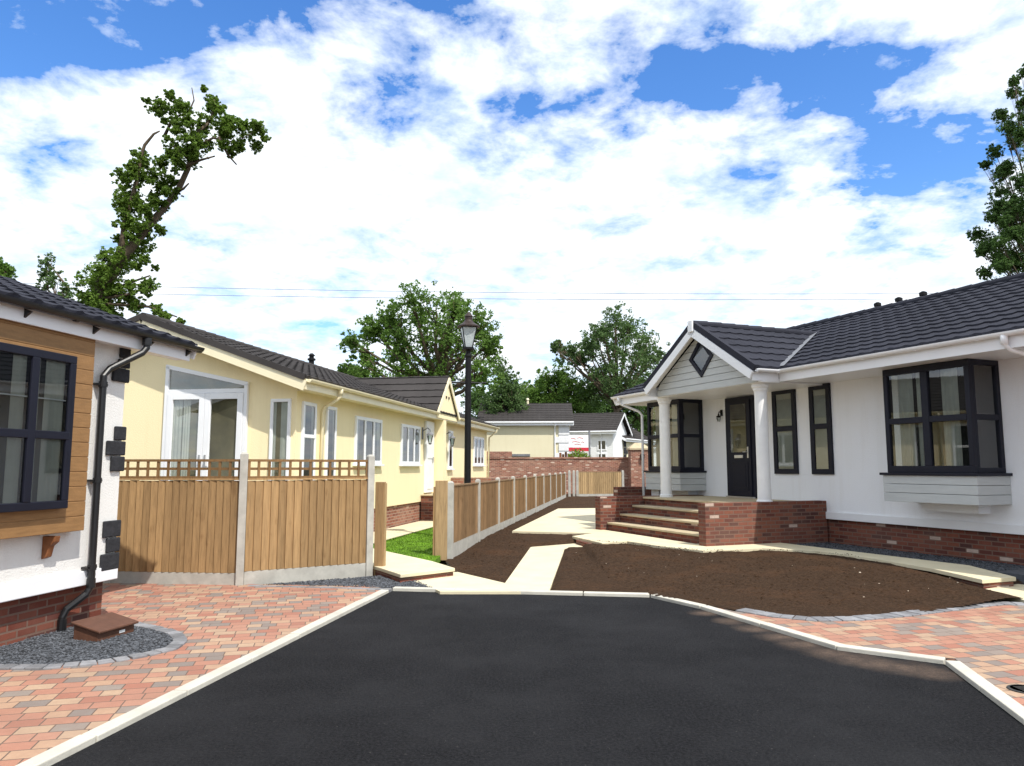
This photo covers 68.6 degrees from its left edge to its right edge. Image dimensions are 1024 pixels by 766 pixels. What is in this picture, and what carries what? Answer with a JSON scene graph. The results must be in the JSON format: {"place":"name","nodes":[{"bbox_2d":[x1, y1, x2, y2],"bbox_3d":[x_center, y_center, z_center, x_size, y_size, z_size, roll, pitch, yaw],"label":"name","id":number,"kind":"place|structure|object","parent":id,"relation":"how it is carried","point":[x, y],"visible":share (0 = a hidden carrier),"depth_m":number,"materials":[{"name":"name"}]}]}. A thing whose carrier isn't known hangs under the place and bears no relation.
{"place":"outdoors","nodes":[
{"label":"outdoors","id":0,"kind":"place"},
{"bbox_2d":[0,583,379,765],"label":"block paving","id":1,"kind":"structure","parent":0,"point":[217,626],"depth_m":6.42,"materials":[{"name":"red brick"}]},
{"bbox_2d":[0,626,172,664],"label":"gravel","id":2,"kind":"structure","parent":1,"relation":"on","point":[53,637],"depth_m":6.74,"materials":[{"name":"grey gravel"}]},
{"bbox_2d":[71,612,138,641],"bbox_3d":[-3.912,2.348,7.216,0.328,0.179,0.503,-2,-7,14],"label":"meter box","id":3,"kind":"object","parent":2,"relation":"on","point":[109,625],"visible":1,"depth_m":7.12,"materials":[{"name":"brown paint"}]},
{"bbox_2d":[0,622,186,669],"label":"path edging","id":4,"kind":"object","parent":1,"relation":"on","point":[179,640],"visible":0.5,"depth_m":6.36,"materials":[{"name":"grey concrete"}]},
{"bbox_2d":[0,275,204,645],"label":"bungalow","id":5,"kind":"object","parent":1,"relation":"on","point":[64,370],"visible":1,"depth_m":7.21,"materials":[{"name":"paint"}]},
{"bbox_2d":[0,342,76,512],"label":"window","id":6,"kind":"structure","parent":5,"relation":"in","point":[37,386],"depth_m":6.82,"materials":[{"name":"black glass"}]},
{"bbox_2d":[248,585,391,591],"bbox_3d":[-2.612,2.804,10.141,2.031,0.097,0.136,-1,-6,10],"label":"path edging","id":7,"kind":"object","parent":1,"relation":"on","point":[389,589],"visible":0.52,"depth_m":10.12,"materials":[{"name":"grey concrete"}]},
{"bbox_2d":[263,575,429,590],"bbox_3d":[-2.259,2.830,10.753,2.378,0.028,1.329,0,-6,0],"label":"gravel","id":8,"kind":"structure","parent":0,"point":[365,582],"depth_m":10.51,"materials":[{"name":"grey gravel"}]},
{"bbox_2d":[373,521,432,542],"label":"path","id":9,"kind":"structure","parent":0,"point":[397,531],"depth_m":18.84,"materials":[{"name":"beige concrete"}]},
{"bbox_2d":[373,527,440,562],"bbox_3d":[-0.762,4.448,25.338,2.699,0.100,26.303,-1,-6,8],"label":"lawn ground","id":10,"kind":"structure","parent":0,"point":[437,560],"depth_m":14.53,"materials":[{"name":"green plant"}]},
{"bbox_2d":[432,481,447,560],"bbox_3d":[-1.273,2.427,13.271,0.260,1.390,0.100,0,-6,-4],"label":"gate post","id":11,"kind":"object","parent":10,"relation":"on","point":[440,506],"visible":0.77,"depth_m":13.23,"materials":[{"name":"brown wood"}]},
{"bbox_2d":[451,312,485,484],"bbox_3d":[-0.942,0.943,16.191,0.652,5.030,0.492,-3,-7,22],"label":"street lamp","id":12,"kind":"object","parent":10,"relation":"on","point":[468,327],"visible":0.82,"depth_m":16.25,"materials":[{"name":"black metal"}]},
{"bbox_2d":[373,548,454,577],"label":"path","id":13,"kind":"structure","parent":0,"point":[400,565],"depth_m":11.38,"materials":[{"name":"beige concrete"}]},
{"bbox_2d":[373,569,452,582],"bbox_3d":[-2.467,3.087,12.920,1.018,0.160,4.958,4,-8,-32],"label":"path riser","id":14,"kind":"object","parent":13,"relation":"attached to","point":[404,579],"visible":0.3,"depth_m":10.93,"materials":[{"name":"brick"}]},
{"bbox_2d":[374,482,386,575],"bbox_3d":[-2.020,2.236,11.515,0.155,1.420,0.100,-1,-6,10],"label":"gate post","id":15,"kind":"object","parent":14,"relation":"on","point":[380,523],"visible":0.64,"depth_m":11.48,"materials":[{"name":"brown wood"}]},
{"bbox_2d":[72,292,850,299],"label":"power line","id":16,"kind":"object","parent":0,"point":[581,299],"visible":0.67,"depth_m":59.09,"materials":[{"name":"metal"}]},
{"bbox_2d":[24,283,931,293],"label":"power line","id":17,"kind":"object","parent":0,"point":[483,292],"visible":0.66,"depth_m":59.15,"materials":[{"name":"metal"}]},
{"bbox_2d":[414,543,582,593],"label":"path","id":18,"kind":"structure","parent":0,"point":[536,568],"depth_m":10.93,"materials":[{"name":"beige concrete"}]},
{"bbox_2d":[576,540,591,545],"bbox_3d":[1.629,3.368,15.409,0.345,0.200,2.018,2,-7,-14],"label":"path riser","id":19,"kind":"object","parent":18,"relation":"on","point":[580,542],"visible":0.14,"depth_m":15.52,"materials":[{"name":"brick"}]},
{"bbox_2d":[0,0,1023,432],"label":"sky","id":20,"kind":"structure","parent":0,"point":[547,151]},
{"bbox_2d":[51,591,1023,765],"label":"road","id":21,"kind":"structure","parent":0,"point":[401,678],"depth_m":5.33,"materials":[{"name":"black asphalt"}]},
{"bbox_2d":[16,586,1023,765],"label":"kerb","id":22,"kind":"structure","parent":21,"relation":"on","point":[985,687],"depth_m":6.31,"materials":[{"name":"beige concrete"}]},
{"bbox_2d":[440,494,1022,616],"bbox_3d":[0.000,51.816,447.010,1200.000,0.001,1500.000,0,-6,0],"label":"ground","id":23,"kind":"structure","parent":0,"point":[443,562],"depth_m":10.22,"materials":[{"name":"brown soil"}]},
{"bbox_2d":[0,256,17,279],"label":"young tree","id":24,"kind":"object","parent":23,"relation":"on","point":[7,270],"visible":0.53,"depth_m":24.50,"materials":[{"name":"green plant"}]},
{"bbox_2d":[35,252,80,300],"bbox_3d":[-14.842,0.078,24.152,1.612,8.726,0.959,0,-6,0],"label":"young tree","id":25,"kind":"object","parent":23,"relation":"on","point":[65,288],"visible":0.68,"depth_m":24.41,"materials":[{"name":"green plant"}]},
{"bbox_2d":[72,84,271,323],"bbox_3d":[-9.807,-3.249,21.464,5.357,10.919,1.759,0,-6,0],"label":"leaning tree","id":26,"kind":"object","parent":23,"relation":"on","point":[104,291],"visible":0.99,"depth_m":21.53,"materials":[{"name":"green plant"}]},
{"bbox_2d":[103,452,374,585],"bbox_3d":[-4.803,1.980,10.759,5.509,1.960,0.938,1,-6,-7],"label":"fence","id":27,"kind":"object","parent":23,"relation":"on","point":[209,529],"visible":0.54,"depth_m":10.61,"materials":[{"name":"wood"}]},
{"bbox_2d":[120,312,518,531],"bbox_3d":[-5.001,1.727,22.705,7.997,5.121,17.676,-1,-6,10],"label":"bungalow","id":28,"kind":"object","parent":23,"relation":"on","point":[220,397],"visible":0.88,"depth_m":14.72,"materials":[{"name":"yellow paint"}]},
{"bbox_2d":[160,364,249,480],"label":"french doors","id":29,"kind":"structure","parent":28,"relation":"in","point":[205,415],"depth_m":14.38,"materials":[{"name":"white plastic"}]},
{"bbox_2d":[269,398,291,480],"bbox_3d":[-4.354,1.281,14.045,0.410,1.980,0.050,-1,-6,10],"label":"window","id":30,"kind":"structure","parent":28,"relation":"in","point":[280,409],"depth_m":14.08,"materials":[{"name":"white plastic"}]},
{"bbox_2d":[300,401,316,475],"bbox_3d":[-3.913,1.221,14.497,0.100,1.700,0.700,-1,-6,10],"label":"window","id":31,"kind":"structure","parent":28,"relation":"in","point":[309,410],"depth_m":14.54,"materials":[{"name":"white plastic"}]},
{"bbox_2d":[324,406,336,479],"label":"window","id":32,"kind":"structure","parent":28,"relation":"in","point":[331,412],"depth_m":15.57,"materials":[{"name":"white plastic"}]},
{"bbox_2d":[353,416,384,465],"bbox_3d":[-3.341,1.385,17.621,0.100,1.130,1.790,-1,-6,10],"label":"window","id":33,"kind":"structure","parent":28,"relation":"in","point":[367,431],"depth_m":17.60,"materials":[{"name":"white plastic"}]},
{"bbox_2d":[399,424,422,465],"bbox_3d":[-2.772,1.731,20.711,0.100,1.130,1.770,-1,-6,10],"label":"window","id":34,"kind":"structure","parent":28,"relation":"in","point":[410,435],"depth_m":20.69,"materials":[{"name":"white plastic"}]},
{"bbox_2d":[424,421,433,492],"bbox_3d":[-2.448,2.205,22.383,0.118,2.100,0.820,-1,-6,10],"label":"door","id":35,"kind":"structure","parent":28,"relation":"in","point":[428,449],"depth_m":22.19,"materials":[{"name":"white plastic"}]},
{"bbox_2d":[447,430,454,469],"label":"window","id":36,"kind":"structure","parent":28,"relation":"in","point":[450,449],"depth_m":24.77,"materials":[{"name":"white plastic"}]},
{"bbox_2d":[473,436,485,465],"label":"window","id":37,"kind":"structure","parent":28,"relation":"in","point":[478,442],"depth_m":28.96,"materials":[{"name":"white plastic"}]},
{"bbox_2d":[336,279,504,396],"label":"oak tree","id":38,"kind":"object","parent":23,"relation":"on","point":[383,328],"visible":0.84,"depth_m":45.16,"materials":[{"name":"green plant"}]},
{"bbox_2d":[459,384,492,417],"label":"dark tree","id":39,"kind":"object","parent":23,"relation":"on","point":[475,404],"visible":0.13,"depth_m":77.33,"materials":[{"name":"green plant"}]},
{"bbox_2d":[458,510,540,577],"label":"soil clods","id":40,"kind":"object","parent":23,"relation":"on","point":[497,552],"visible":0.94,"depth_m":13.76,"materials":[{"name":"brown soil"}]},
{"bbox_2d":[475,355,529,418],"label":"young tree","id":41,"kind":"object","parent":23,"relation":"on","point":[505,394],"visible":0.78,"depth_m":51.80,"materials":[{"name":"green plant"}]},
{"bbox_2d":[447,472,565,565],"bbox_3d":[0.773,3.841,25.307,0.100,1.500,24.600,-1,-6,9],"label":"fence","id":42,"kind":"object","parent":23,"relation":"on","point":[478,510],"visible":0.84,"depth_m":17.21,"materials":[{"name":"wood"}]},
{"bbox_2d":[477,398,573,456],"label":"bungalow","id":43,"kind":"object","parent":23,"relation":"on","point":[537,429],"visible":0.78,"depth_m":49.82,"materials":[{"name":"beige paint"}]},
{"bbox_2d":[487,451,628,493],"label":"brick wall","id":44,"kind":"structure","parent":23,"relation":"on","point":[503,463],"depth_m":43.63,"materials":[{"name":"red brick"}]},
{"bbox_2d":[510,362,618,412],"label":"round tree","id":45,"kind":"object","parent":23,"relation":"on","point":[559,386],"visible":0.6,"depth_m":65.12,"materials":[{"name":"green plant"}]},
{"bbox_2d":[559,451,580,456],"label":"fence","id":46,"kind":"object","parent":23,"relation":"on","point":[562,455],"visible":0.2,"depth_m":46.77,"materials":[{"name":"brown wood"}]},
{"bbox_2d":[569,430,590,456],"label":"sign board","id":47,"kind":"object","parent":23,"relation":"on","point":[579,440],"visible":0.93,"depth_m":46.35,"materials":[{"name":"white paint"}]},
{"bbox_2d":[568,448,591,456],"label":"shrub","id":48,"kind":"object","parent":23,"relation":"on","point":[581,454],"visible":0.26,"depth_m":44.90,"materials":[{"name":"green plant"}]},
{"bbox_2d":[568,470,623,496],"bbox_3d":[4.362,5.375,39.320,3.134,1.570,0.506,2,-7,-15],"label":"fence","id":49,"kind":"object","parent":23,"relation":"on","point":[596,483],"visible":0.77,"depth_m":39.35,"materials":[{"name":"wood"}]},
{"bbox_2d":[569,412,632,456],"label":"bungalow","id":50,"kind":"object","parent":23,"relation":"on","point":[608,431],"visible":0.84,"depth_m":57.54,"materials":[{"name":"white paint"}]},
{"bbox_2d":[597,440,606,449],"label":"window","id":51,"kind":"structure","parent":50,"relation":"in","point":[604,444],"depth_m":56.77,"materials":[{"name":"white plastic"}]},
{"bbox_2d":[597,453,606,456],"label":"window","id":52,"kind":"structure","parent":50,"relation":"in","point":[598,454],"depth_m":56.67,"materials":[{"name":"white plastic"}]},
{"bbox_2d":[550,300,670,411],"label":"birch tree","id":53,"kind":"object","parent":23,"relation":"on","point":[644,358],"visible":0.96,"depth_m":61.15,"materials":[{"name":"green plant"}]},
{"bbox_2d":[574,371,655,436],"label":"dark tree","id":54,"kind":"object","parent":23,"relation":"on","point":[633,418],"visible":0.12,"depth_m":72.72,"materials":[{"name":"green plant"}]},
{"bbox_2d":[626,443,648,486],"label":"brick pillar","id":55,"kind":"structure","parent":23,"relation":"on","point":[634,465],"depth_m":42.57,"materials":[{"name":"red brick"}]},
{"bbox_2d":[622,427,655,483],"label":"bungalow","id":56,"kind":"object","parent":23,"relation":"on","point":[629,440],"visible":0.18,"depth_m":61.44,"materials":[{"name":"grey tile"}]},
{"bbox_2d":[653,439,655,465],"bbox_3d":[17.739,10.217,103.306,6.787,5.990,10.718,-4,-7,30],"label":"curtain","id":57,"kind":"object","parent":23,"relation":"on","point":[654,447],"visible":0.06,"depth_m":99.59,"materials":[{"name":"white fabric"}]},
{"bbox_2d":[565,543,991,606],"bbox_3d":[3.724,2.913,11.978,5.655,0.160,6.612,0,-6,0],"label":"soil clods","id":58,"kind":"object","parent":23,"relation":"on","point":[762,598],"visible":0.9,"depth_m":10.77,"materials":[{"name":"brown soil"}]},
{"bbox_2d":[595,272,1023,564],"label":"bungalow","id":59,"kind":"object","parent":23,"relation":"on","point":[898,425],"visible":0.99,"depth_m":14.70,"materials":[{"name":"paint"}]},
{"bbox_2d":[643,399,706,472],"bbox_3d":[4.220,1.408,19.628,0.818,1.850,1.650,3,-7,-23],"label":"bay window","id":60,"kind":"structure","parent":59,"relation":"in","point":[686,415],"depth_m":19.40,"materials":[{"name":"black glass"}]},
{"bbox_2d":[689,342,713,376],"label":"diamond window","id":61,"kind":"structure","parent":59,"relation":"in","point":[701,356],"depth_m":16.65,"materials":[{"name":"black glass"}]},
{"bbox_2d":[725,395,756,498],"bbox_3d":[5.370,1.511,17.730,0.159,2.376,1.000,3,-7,-23],"label":"door","id":62,"kind":"structure","parent":59,"relation":"in","point":[739,411],"depth_m":17.64,"materials":[{"name":"black plastic"}]},
{"bbox_2d":[771,389,798,473],"bbox_3d":[5.984,1.058,16.456,0.053,1.860,0.700,3,-7,-23],"label":"window","id":63,"kind":"structure","parent":59,"relation":"in","point":[784,413],"depth_m":16.45,"materials":[{"name":"black glass"}]},
{"bbox_2d":[808,383,834,473],"bbox_3d":[6.388,0.952,15.510,0.053,1.860,0.570,3,-7,-23],"label":"window","id":64,"kind":"structure","parent":59,"relation":"in","point":[819,397],"depth_m":15.51,"materials":[{"name":"black glass"}]},
{"bbox_2d":[879,358,1012,475],"bbox_3d":[7.193,0.625,12.633,0.818,1.850,1.810,3,-7,-23],"label":"bay window","id":65,"kind":"structure","parent":59,"relation":"in","point":[950,421],"depth_m":12.42,"materials":[{"name":"black glass"}]},
{"bbox_2d":[796,542,1023,584],"bbox_3d":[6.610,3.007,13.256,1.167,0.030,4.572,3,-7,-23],"label":"gravel","id":66,"kind":"structure","parent":23,"relation":"on","point":[900,554],"depth_m":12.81,"materials":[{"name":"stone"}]},
{"bbox_2d":[950,576,1013,588],"bbox_3d":[6.518,2.823,10.362,0.563,0.220,0.805,0,-6,0],"label":"path riser","id":67,"kind":"object","parent":23,"relation":"on","point":[997,584],"visible":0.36,"depth_m":10.08,"materials":[{"name":"brick"}]},
{"bbox_2d":[965,63,1023,279],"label":"poplar tree","id":68,"kind":"object","parent":23,"relation":"on","point":[1006,216],"visible":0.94,"depth_m":28.05,"materials":[{"name":"green plant"}]},
{"bbox_2d":[512,508,1015,583],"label":"path","id":69,"kind":"structure","parent":0,"point":[570,521],"depth_m":14.23,"materials":[{"name":"beige concrete"}]},
{"bbox_2d":[596,540,858,556],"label":"soil crumbs","id":70,"kind":"object","parent":69,"relation":"on","point":[707,549],"visible":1,"depth_m":13.51,"materials":[{"name":"brown soil"}]},
{"bbox_2d":[719,605,1023,705],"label":"block paving","id":71,"kind":"structure","parent":0,"point":[987,643],"depth_m":7.26,"materials":[{"name":"red brick"}]},
{"bbox_2d":[735,601,1023,621],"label":"path edging","id":72,"kind":"object","parent":71,"relation":"on","point":[866,616],"visible":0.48,"depth_m":8.24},
{"bbox_2d":[1006,684,1023,693],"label":"drain cover","id":73,"kind":"object","parent":71,"relation":"on","point":[1018,688],"visible":1,"depth_m":5.50,"materials":[{"name":"metal"}]},
{"bbox_2d":[987,584,1023,602],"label":"path","id":74,"kind":"structure","parent":0,"point":[1017,590],"depth_m":9.70,"materials":[{"name":"beige concrete"}]}
]}

